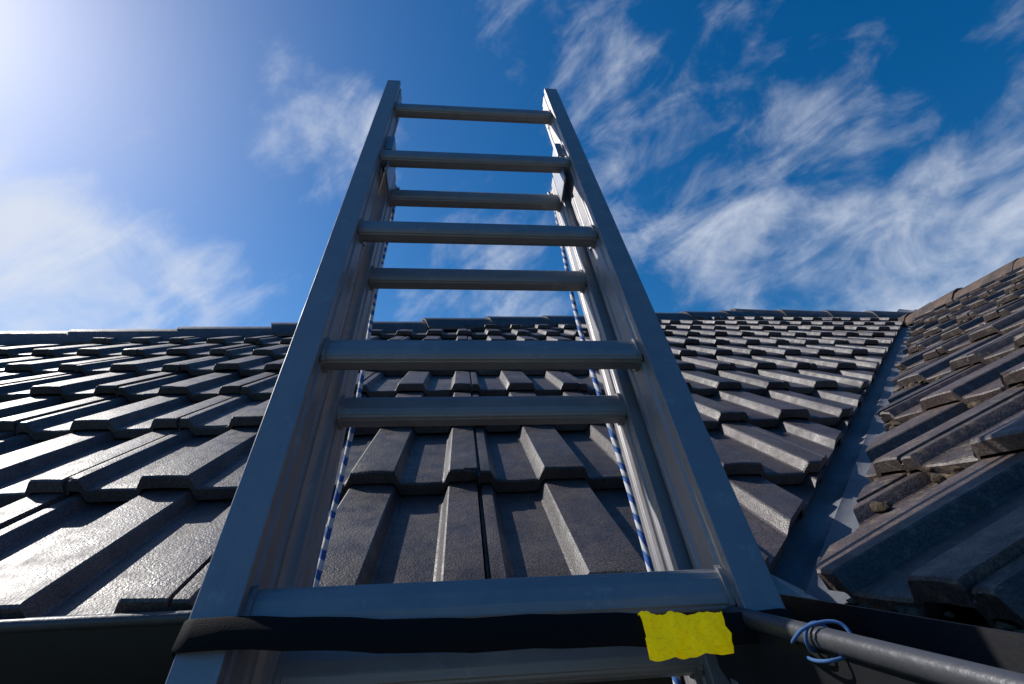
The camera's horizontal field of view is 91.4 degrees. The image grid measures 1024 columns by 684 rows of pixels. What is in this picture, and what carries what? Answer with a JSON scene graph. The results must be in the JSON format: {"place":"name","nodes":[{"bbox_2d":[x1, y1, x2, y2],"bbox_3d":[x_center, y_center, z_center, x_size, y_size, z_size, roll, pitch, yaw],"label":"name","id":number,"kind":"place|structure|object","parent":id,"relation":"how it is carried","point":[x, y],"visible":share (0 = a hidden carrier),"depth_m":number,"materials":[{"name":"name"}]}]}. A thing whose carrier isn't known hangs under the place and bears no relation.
{"place":"outdoors","nodes":[
{"label":"outdoors","id":0,"kind":"place"},
{"bbox_2d":[0,0,1023,330],"label":"sky","id":1,"kind":"structure","parent":0,"point":[165,164],"materials":[{"name":"blue"}]},
{"label":"ground","id":2,"kind":"structure","parent":0,"visible":0},
{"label":"walls","id":3,"kind":"object","parent":2,"relation":"on","visible":0},
{"bbox_3d":[0.020,0.426,3.076,15.517,1.914,12.000,0,-22,-6],"label":"roof underlay","id":4,"kind":"object","parent":3,"relation":"on","visible":0},
{"bbox_2d":[0,316,902,618],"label":"roof tiles","id":5,"kind":"object","parent":4,"relation":"on","point":[122,464],"visible":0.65,"depth_m":0.94,"materials":[{"name":"concrete"}]},
{"bbox_2d":[0,310,757,345],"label":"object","id":6,"kind":"object","parent":5,"relation":"on","point":[71,337],"visible":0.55,"depth_m":2.62,"materials":[{"name":"concrete"}]},
{"bbox_2d":[771,574,817,599],"bbox_3d":[0.325,0.309,0.592,0.090,0.066,0.150,-3,-22,3],"label":"valley flashing end","id":7,"kind":"object","parent":4,"relation":"on","point":[784,587],"visible":0.12,"depth_m":0.62,"materials":[{"name":"grey metal"}]},
{"bbox_2d":[729,308,914,317],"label":"ridge caps","id":8,"kind":"object","parent":4,"relation":"on","point":[805,313],"visible":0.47,"depth_m":4.30,"materials":[{"name":"concrete"}]},
{"bbox_2d":[771,302,930,603],"bbox_3d":[2.495,-0.055,3.173,0.300,2.496,6.458,-21,-28,39],"label":"valley flashing","id":9,"kind":"object","parent":4,"relation":"on","point":[822,525],"visible":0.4,"depth_m":0.90,"materials":[{"name":"metal"}]},
{"bbox_2d":[816,265,1023,627],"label":"wing roof tiles","id":10,"kind":"object","parent":4,"relation":"on","point":[925,543],"visible":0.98,"depth_m":0.64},
{"bbox_2d":[845,282,1023,633],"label":"moss","id":11,"kind":"object","parent":10,"relation":"on","point":[938,478],"visible":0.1,"depth_m":0.69,"materials":[{"name":"plant"}]},
{"bbox_2d":[895,256,1023,326],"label":"wing ridge caps","id":12,"kind":"object","parent":10,"relation":"on","point":[906,319],"visible":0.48,"depth_m":3.52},
{"bbox_3d":[-3.965,-0.189,-1.459,9.817,0.012,4.305,0,-22,-6],"label":"soffit","id":13,"kind":"object","parent":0,"visible":0},
{"bbox_2d":[572,676,685,683],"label":"fascia","id":14,"kind":"structure","parent":13,"relation":"attached to","point":[665,680],"depth_m":0.63,"materials":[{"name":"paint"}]},
{"bbox_2d":[0,593,1023,683],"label":"gutter channel","id":15,"kind":"object","parent":14,"relation":"attached to","point":[135,655],"depth_m":0.41,"materials":[{"name":"paint"}]},
{"bbox_2d":[165,80,785,683],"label":"extension ladder","id":16,"kind":"object","parent":15,"relation":"attached to","point":[701,550],"visible":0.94,"depth_m":0.56,"materials":[{"name":"metal"}]},
{"bbox_2d":[171,608,794,661],"bbox_3d":[-0.014,0.288,0.429,0.456,0.046,0.231,0,-47,-6],"label":"tie down strap","id":17,"kind":"object","parent":16,"relation":"attached to","point":[667,635],"visible":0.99,"depth_m":0.35,"materials":[{"name":"black fabric"}]},
{"bbox_2d":[0,605,1023,683],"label":"gutter bead","id":18,"kind":"object","parent":15,"relation":"on","point":[929,667],"visible":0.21,"depth_m":0.29,"materials":[{"name":"metal"}]},
{"bbox_2d":[791,619,852,663],"bbox_3d":[0.195,0.199,0.343,0.031,0.030,0.128,-6,-22,9],"label":"cord","id":19,"kind":"object","parent":15,"relation":"on","point":[804,629],"visible":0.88,"depth_m":0.30,"materials":[{"name":"blue plastic"}]}
]}

